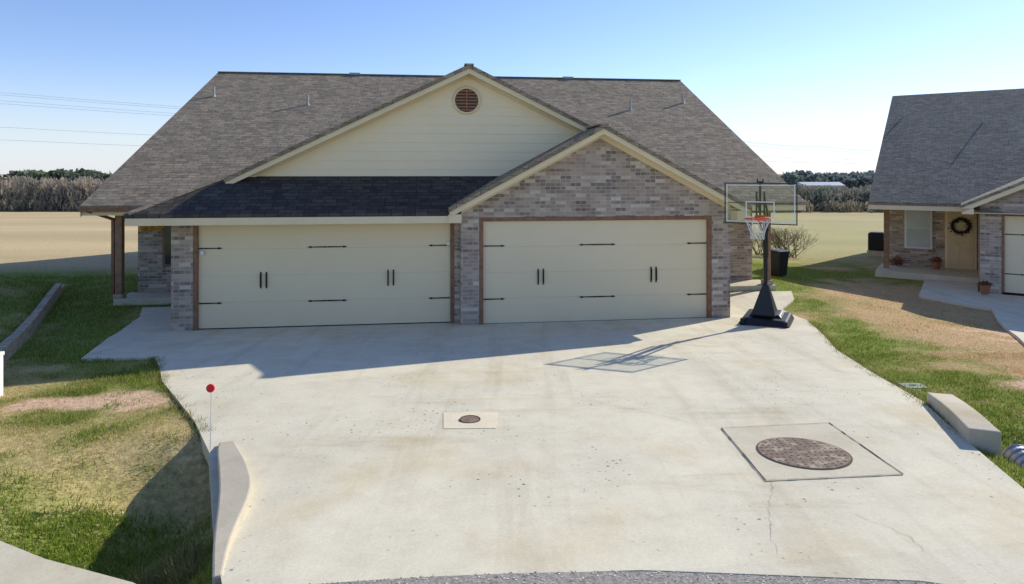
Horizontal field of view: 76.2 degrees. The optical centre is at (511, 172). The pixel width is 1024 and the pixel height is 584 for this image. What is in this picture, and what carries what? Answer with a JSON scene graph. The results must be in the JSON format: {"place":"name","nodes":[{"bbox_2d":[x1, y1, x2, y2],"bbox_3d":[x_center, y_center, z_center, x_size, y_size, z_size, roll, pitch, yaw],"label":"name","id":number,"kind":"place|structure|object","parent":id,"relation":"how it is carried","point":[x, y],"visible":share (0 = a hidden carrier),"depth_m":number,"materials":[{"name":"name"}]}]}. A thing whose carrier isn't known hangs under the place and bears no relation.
{"place":"outdoors","nodes":[
{"label":"outdoors","id":0,"kind":"place"},
{"bbox_2d":[6,93,872,163],"bbox_3d":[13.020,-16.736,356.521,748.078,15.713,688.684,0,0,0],"label":"power lines","id":1,"kind":"object","parent":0,"point":[176,108],"visible":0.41,"depth_m":224.97,"materials":[{"name":"grey metal"}]},
{"bbox_2d":[0,174,1023,583],"bbox_3d":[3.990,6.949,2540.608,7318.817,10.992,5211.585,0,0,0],"label":"ground","id":2,"kind":"structure","parent":0,"point":[54,244],"depth_m":10.78,"materials":[{"name":"green plant"}]},
{"bbox_2d":[0,351,4,396],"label":"utility pedestal","id":3,"kind":"object","parent":2,"relation":"on","point":[2,353],"visible":0.77,"depth_m":8.40,"materials":[{"name":"white paint"}]},
{"bbox_2d":[0,283,64,364],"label":"timbers","id":4,"kind":"object","parent":2,"relation":"on","point":[12,344],"visible":0.93,"depth_m":12.70,"materials":[{"name":"grey wood"}]},
{"bbox_2d":[0,175,107,210],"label":"distant bare trees","id":5,"kind":"object","parent":2,"relation":"on","point":[56,189],"visible":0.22,"depth_m":170.53,"materials":[{"name":"grey plant"}]},
{"bbox_2d":[0,168,111,193],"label":"distant green trees","id":6,"kind":"object","parent":2,"relation":"on","point":[57,173],"visible":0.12,"depth_m":311.49,"materials":[{"name":"green plant"}]},
{"bbox_2d":[0,541,134,583],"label":"street gutter","id":7,"kind":"object","parent":2,"relation":"on","point":[19,566],"visible":1,"depth_m":4.06,"materials":[{"name":"concrete"}]},
{"bbox_2d":[108,528,212,583],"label":"weeds","id":8,"kind":"object","parent":2,"relation":"on","point":[182,562],"visible":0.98,"depth_m":4.71,"materials":[{"name":"green plant"}]},
{"bbox_2d":[206,384,214,483],"bbox_3d":[-2.900,2.638,6.299,0.080,1.205,0.049,0,0,0],"label":"driveway marker stake","id":9,"kind":"object","parent":2,"relation":"on","point":[210,388],"visible":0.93,"depth_m":6.29,"materials":[{"name":"white paint"}]},
{"bbox_2d":[212,441,250,583],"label":"culvert headwall","id":10,"kind":"object","parent":2,"relation":"on","point":[234,487],"visible":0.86,"depth_m":4.98,"materials":[{"name":"concrete"}]},
{"bbox_2d":[0,198,883,212],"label":"distant brush","id":11,"kind":"object","parent":2,"relation":"on","point":[21,205],"visible":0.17,"depth_m":167.40,"materials":[{"name":"green plant"}]},
{"bbox_2d":[115,211,770,293],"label":"porch posts","id":12,"kind":"object","parent":2,"relation":"on","point":[119,255],"visible":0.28,"depth_m":15.67,"materials":[{"name":"brown wood"}]},
{"bbox_2d":[113,279,772,298],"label":"post bases","id":13,"kind":"object","parent":12,"relation":"on","point":[124,295],"visible":0.75,"depth_m":15.70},
{"bbox_2d":[113,280,775,305],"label":"porch slabs","id":14,"kind":"structure","parent":2,"relation":"on","point":[146,298],"depth_m":16.09,"materials":[{"name":"grey concrete"}]},
{"bbox_2d":[138,138,751,330],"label":"brick walls","id":15,"kind":"structure","parent":2,"relation":"on","point":[600,177],"depth_m":13.71,"materials":[{"name":"grey brick"}]},
{"bbox_2d":[162,226,170,266],"bbox_3d":[-8.389,1.775,16.626,0.950,1.230,0.040,0,0,-7],"label":"window frame","id":16,"kind":"object","parent":15,"relation":"attached to","point":[163,250],"visible":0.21,"depth_m":16.55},
{"bbox_2d":[138,226,164,231],"bbox_3d":[-9.104,1.369,16.492,0.663,0.247,0.070,0,0,-7],"label":"leaf garland","id":17,"kind":"object","parent":16,"relation":"attached to","point":[149,228],"visible":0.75,"depth_m":16.48,"materials":[{"name":"yellow plant"}]},
{"bbox_2d":[165,226,170,263],"bbox_3d":[-8.386,1.770,16.602,0.830,1.100,0.013,0,0,-7],"label":"window glass","id":18,"kind":"object","parent":16,"relation":"in","point":[167,244],"visible":0.11,"depth_m":16.55,"materials":[{"name":"glass"}]},
{"bbox_2d":[79,64,805,221],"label":"roof","id":19,"kind":"structure","parent":15,"relation":"on","point":[239,124],"depth_m":20.32,"materials":[{"name":"grey"}]},
{"bbox_2d":[78,207,138,294],"bbox_3d":[-8.924,1.880,15.537,2.380,2.120,0.490,0,0,-7],"label":"gutter","id":20,"kind":"object","parent":19,"relation":"attached to","point":[111,209],"visible":0.83,"depth_m":15.64,"materials":[{"name":"brown metal"}]},
{"bbox_2d":[123,176,498,217],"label":"pent roof","id":21,"kind":"structure","parent":19,"relation":"attached to","point":[309,196],"depth_m":13.29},
{"bbox_2d":[125,63,680,214],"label":"ridge caps","id":22,"kind":"object","parent":19,"relation":"attached to","point":[185,192],"visible":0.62,"depth_m":14.29,"materials":[{"name":"grey"}]},
{"bbox_2d":[80,68,805,225],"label":"fascia trim","id":23,"kind":"structure","parent":19,"relation":"attached to","point":[455,215],"depth_m":13.70,"materials":[{"name":"beige wood"}]},
{"bbox_2d":[259,78,578,175],"bbox_3d":[-0.976,-0.980,14.580,9.900,2.440,0.126,0,0,-7],"label":"gable siding","id":24,"kind":"object","parent":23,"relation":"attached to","point":[439,134],"visible":0.62,"depth_m":14.45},
{"bbox_2d":[455,89,477,110],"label":"vent louvers","id":25,"kind":"object","parent":24,"relation":"attached to","point":[466,100],"visible":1,"depth_m":14.47,"materials":[{"name":"brown metal"}]},
{"bbox_2d":[455,89,477,111],"bbox_3d":[-1.007,-1.600,14.506,0.550,0.550,0.014,0,0,-7],"label":"vent back","id":26,"kind":"object","parent":24,"relation":"attached to","point":[467,101],"visible":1,"depth_m":14.50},
{"bbox_2d":[453,86,480,114],"bbox_3d":[-1.005,-1.600,14.488,0.628,0.628,0.060,0,0,-7],"label":"vent ring","id":27,"kind":"object","parent":24,"relation":"attached to","point":[472,89],"visible":1,"depth_m":14.47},
{"bbox_2d":[211,73,684,110],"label":"roof vents","id":28,"kind":"object","parent":19,"relation":"on","point":[308,104],"visible":0.91,"depth_m":22.91,"materials":[{"name":"grey metal"}]},
{"bbox_2d":[193,216,711,330],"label":"door frames","id":29,"kind":"structure","parent":15,"relation":"attached to","point":[452,272],"depth_m":13.60,"materials":[{"name":"brown wood"}]},
{"bbox_2d":[199,223,449,328],"bbox_3d":[-3.781,2.074,13.389,5.010,2.129,0.060,0,0,-7],"label":"door panel","id":30,"kind":"structure","parent":29,"relation":"in","point":[301,274],"depth_m":13.35,"materials":[{"name":"beige metal"}]},
{"bbox_2d":[199,244,449,303],"bbox_3d":[-3.773,2.070,13.329,4.990,1.144,0.062,0,0,-7],"label":"door hardware","id":31,"kind":"object","parent":30,"relation":"attached to","point":[323,300],"depth_m":13.34,"materials":[{"name":"black metal"}]},
{"bbox_2d":[199,317,706,329],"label":"door seals","id":32,"kind":"object","parent":30,"relation":"attached to","point":[397,323],"depth_m":13.46,"materials":[{"name":"black rubber"}]},
{"bbox_2d":[200,241,449,254],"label":"keypads","id":33,"kind":"object","parent":29,"relation":"attached to","point":[202,252],"visible":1,"depth_m":13.00,"materials":[{"name":"white paint"}]},
{"bbox_2d":[483,219,705,323],"bbox_3d":[1.794,2.074,13.818,4.830,2.129,0.064,0,0,-7],"label":"door panel","id":34,"kind":"structure","parent":29,"relation":"in","point":[574,270],"depth_m":13.78,"materials":[{"name":"beige metal"}]},
{"bbox_2d":[483,242,705,299],"bbox_3d":[1.801,2.070,13.758,4.810,1.144,0.065,0,0,-7],"label":"door hardware","id":35,"kind":"object","parent":34,"relation":"attached to","point":[595,296],"depth_m":13.78,"materials":[{"name":"black metal"}]},
{"bbox_2d":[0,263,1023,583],"bbox_3d":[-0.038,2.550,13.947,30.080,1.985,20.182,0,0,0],"label":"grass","id":36,"kind":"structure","parent":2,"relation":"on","point":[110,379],"depth_m":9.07,"materials":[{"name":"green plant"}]},
{"bbox_2d":[752,229,791,254],"bbox_3d":[11.483,3.110,30.226,2.240,1.417,2.608,0,0,-26],"label":"bare shrub","id":37,"kind":"object","parent":2,"relation":"on","point":[756,253],"visible":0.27,"depth_m":30.02,"materials":[{"name":"brown plant"}]},
{"bbox_2d":[771,249,789,275],"bbox_3d":[8.209,2.799,20.219,0.461,0.842,0.587,0,0,-29],"label":"wheeled trash bin","id":38,"kind":"object","parent":2,"relation":"on","point":[779,261],"visible":0.67,"depth_m":20.02,"materials":[{"name":"black plastic"}]},
{"bbox_2d":[758,221,819,257],"bbox_3d":[12.293,2.996,29.381,2.513,1.553,2.900,0,0,0],"label":"bare shrub","id":39,"kind":"object","parent":2,"relation":"on","point":[777,236],"visible":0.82,"depth_m":29.11,"materials":[{"name":"brown plant"}]},
{"bbox_2d":[795,185,842,188],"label":"walls","id":40,"kind":"structure","parent":2,"relation":"on","point":[813,186],"depth_m":295.00,"materials":[{"name":"grey metal"}]},
{"bbox_2d":[794,182,843,184],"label":"roof","id":41,"kind":"structure","parent":40,"relation":"on","point":[820,183],"depth_m":297.52,"materials":[{"name":"white metal"}]},
{"bbox_2d":[779,170,874,187],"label":"distant green trees","id":42,"kind":"object","parent":2,"relation":"on","point":[851,179],"visible":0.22,"depth_m":395.81,"materials":[{"name":"green plant"}]},
{"bbox_2d":[783,184,881,211],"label":"distant woodland","id":43,"kind":"object","parent":2,"relation":"on","point":[827,194],"visible":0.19,"depth_m":176.20,"materials":[{"name":"grey plant"}]},
{"bbox_2d":[867,232,883,256],"bbox_3d":[16.491,3.235,29.540,0.700,1.080,0.700,0,0,35],"label":"ac condenser","id":44,"kind":"object","parent":2,"relation":"on","point":[875,243],"visible":0.78,"depth_m":29.28,"materials":[{"name":"metal"}]},
{"bbox_2d":[897,383,927,388],"bbox_3d":[5.220,2.781,8.500,0.300,0.035,0.200,0,0,0],"label":"water meter box","id":45,"kind":"object","parent":2,"relation":"on","point":[914,385],"visible":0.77,"depth_m":8.49,"materials":[{"name":"grey plastic"}]},
{"bbox_2d":[875,263,978,284],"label":"porch slab","id":46,"kind":"structure","parent":2,"relation":"on","point":[912,272],"depth_m":21.16,"materials":[{"name":"grey concrete"}]},
{"bbox_2d":[884,209,888,267],"bbox_3d":[12.704,2.165,22.155,0.150,2.150,0.150,0,0,35],"label":"porch post","id":47,"kind":"object","parent":46,"relation":"on","point":[886,238],"visible":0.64,"depth_m":22.09,"materials":[{"name":"brown wood"}]},
{"bbox_2d":[889,254,902,265],"bbox_3d":[13.373,3.032,22.703,0.467,0.414,0.526,0,0,0],"label":"porch shrub","id":48,"kind":"object","parent":46,"relation":"on","point":[899,261],"visible":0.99,"depth_m":22.61,"materials":[{"name":"red plant"}]},
{"bbox_2d":[931,256,942,269],"bbox_3d":[14.206,3.013,21.887,0.378,0.453,0.353,0,0,27],"label":"potted plant","id":49,"kind":"object","parent":46,"relation":"on","point":[936,261],"visible":1,"depth_m":21.79,"materials":[{"name":"brown plant"}]},
{"bbox_2d":[889,189,1023,293],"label":"brick walls","id":50,"kind":"structure","parent":2,"relation":"on","point":[989,247],"depth_m":18.45,"materials":[{"name":"grey brick"}]},
{"bbox_2d":[904,210,931,248],"bbox_3d":[14.091,1.930,22.652,0.820,1.420,0.050,0,0,35],"label":"window frame","id":51,"kind":"object","parent":50,"relation":"attached to","point":[905,227],"visible":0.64,"depth_m":22.62,"materials":[{"name":"white plastic"}]},
{"bbox_2d":[906,210,929,247],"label":"window blinds","id":52,"kind":"object","parent":51,"relation":"in","point":[916,237],"depth_m":22.64,"materials":[{"name":"white plastic"}]},
{"bbox_2d":[868,88,1023,207],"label":"roof","id":53,"kind":"structure","parent":50,"relation":"on","point":[951,149],"depth_m":22.52,"materials":[{"name":"grey"}]},
{"bbox_2d":[903,109,983,121],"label":"roof vents","id":54,"kind":"object","parent":53,"relation":"on","point":[982,115],"visible":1,"depth_m":23.69,"materials":[{"name":"grey metal"}]},
{"bbox_2d":[868,184,1023,213],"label":"fascia trim","id":55,"kind":"structure","parent":53,"relation":"attached to","point":[968,209],"depth_m":19.63,"materials":[{"name":"beige wood"}]},
{"bbox_2d":[945,211,976,269],"bbox_3d":[15.079,2.215,21.954,0.880,2.050,0.070,0,0,35],"label":"door casing","id":56,"kind":"object","parent":50,"relation":"attached to","point":[975,241],"depth_m":21.71,"materials":[{"name":"brown wood"}]},
{"bbox_2d":[947,211,973,268],"bbox_3d":[15.049,2.240,21.910,0.740,1.960,0.045,0,0,35],"label":"front door","id":57,"kind":"structure","parent":56,"relation":"attached to","point":[960,251],"depth_m":21.90,"materials":[{"name":"beige wood"}]},
{"bbox_2d":[948,216,971,234],"bbox_3d":[15.006,1.803,21.874,0.698,0.688,0.095,0,0,35],"label":"wreath","id":58,"kind":"object","parent":57,"relation":"attached to","point":[965,220],"visible":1,"depth_m":21.83,"materials":[{"name":"black plant"}]},
{"bbox_2d":[974,207,1023,214],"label":"soffit","id":59,"kind":"structure","parent":50,"relation":"attached to","point":[976,208],"depth_m":18.10,"materials":[{"name":"paint"}]},
{"bbox_2d":[1001,214,1023,292],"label":"door frames","id":60,"kind":"structure","parent":50,"relation":"attached to","point":[1003,253],"depth_m":18.17,"materials":[{"name":"wood"}]},
{"bbox_2d":[1005,216,1023,293],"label":"door panel","id":61,"kind":"structure","parent":60,"relation":"in","point":[1014,254],"depth_m":18.10,"materials":[{"name":"beige metal"}]},
{"bbox_2d":[1005,234,1023,275],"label":"door hardware","id":62,"kind":"object","parent":61,"relation":"attached to","point":[1015,234],"depth_m":18.08,"materials":[{"name":"black metal"}]},
{"bbox_2d":[927,392,1000,458],"bbox_3d":[4.783,2.953,6.964,0.281,0.973,1.517,0,0,19],"label":"culvert headwall","id":63,"kind":"object","parent":2,"relation":"on","point":[971,425],"visible":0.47,"depth_m":6.57,"materials":[{"name":"concrete"}]},
{"bbox_2d":[1001,444,1023,467],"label":"culvert pipe","id":64,"kind":"object","parent":2,"relation":"on","point":[1014,452],"visible":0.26,"depth_m":6.26,"materials":[{"name":"metal"}]},
{"bbox_2d":[0,0,1023,173],"label":"sky","id":65,"kind":"structure","parent":0,"point":[803,74],"materials":[{"name":"blue"}]},
{"bbox_2d":[81,291,1023,583],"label":"driveway","id":66,"kind":"structure","parent":0,"point":[607,447],"depth_m":6.09,"materials":[{"name":"concrete"}]},
{"bbox_2d":[443,412,497,428],"bbox_3d":[-0.470,2.708,7.140,0.620,0.046,0.560,0,0,0],"label":"utility access patch","id":67,"kind":"object","parent":66,"relation":"on","point":[488,420],"visible":1,"depth_m":7.09,"materials":[{"name":"concrete"}]},
{"bbox_2d":[459,415,480,422],"bbox_3d":[-0.460,2.704,7.140,0.236,0.021,0.236,0,0,0],"label":"cleanout cover","id":68,"kind":"object","parent":67,"relation":"on","point":[469,419],"visible":1,"depth_m":7.13,"materials":[{"name":"metal"}]},
{"bbox_2d":[725,179,797,327],"bbox_3d":[4.964,1.589,12.889,1.310,2.945,2.185,0,0,28],"label":"basketball hoop","id":69,"kind":"object","parent":66,"relation":"on","point":[764,312],"visible":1,"depth_m":12.94,"materials":[{"name":"black plastic"}]},
{"bbox_2d":[768,481,777,553],"bbox_3d":[1.938,2.538,4.877,0.054,0.073,1.244,0,0,21],"label":"driveway crack","id":70,"kind":"object","parent":66,"relation":"on","point":[769,512],"visible":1,"depth_m":4.95,"materials":[{"name":"grey concrete"}]},
{"bbox_2d":[721,422,903,480],"bbox_3d":[2.746,2.615,6.195,1.262,0.100,1.494,0,0,0],"label":"manhole cover","id":71,"kind":"object","parent":66,"relation":"on","point":[801,451],"visible":1,"depth_m":6.05,"materials":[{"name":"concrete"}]},
{"bbox_2d":[309,570,936,583],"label":"street","id":72,"kind":"structure","parent":0,"point":[647,579],"depth_m":4.02,"materials":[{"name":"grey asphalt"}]},
{"bbox_2d":[919,279,1023,344],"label":"neighbour driveway","id":73,"kind":"structure","parent":0,"point":[1007,311],"depth_m":17.28,"materials":[{"name":"concrete"}]},
{"bbox_2d":[978,280,991,294],"bbox_3d":[12.996,3.149,17.935,0.372,0.382,0.337,0,0,-33],"label":"potted plant","id":74,"kind":"object","parent":73,"relation":"on","point":[985,286],"visible":1,"depth_m":17.88,"materials":[{"name":"brown plant"}]}
]}

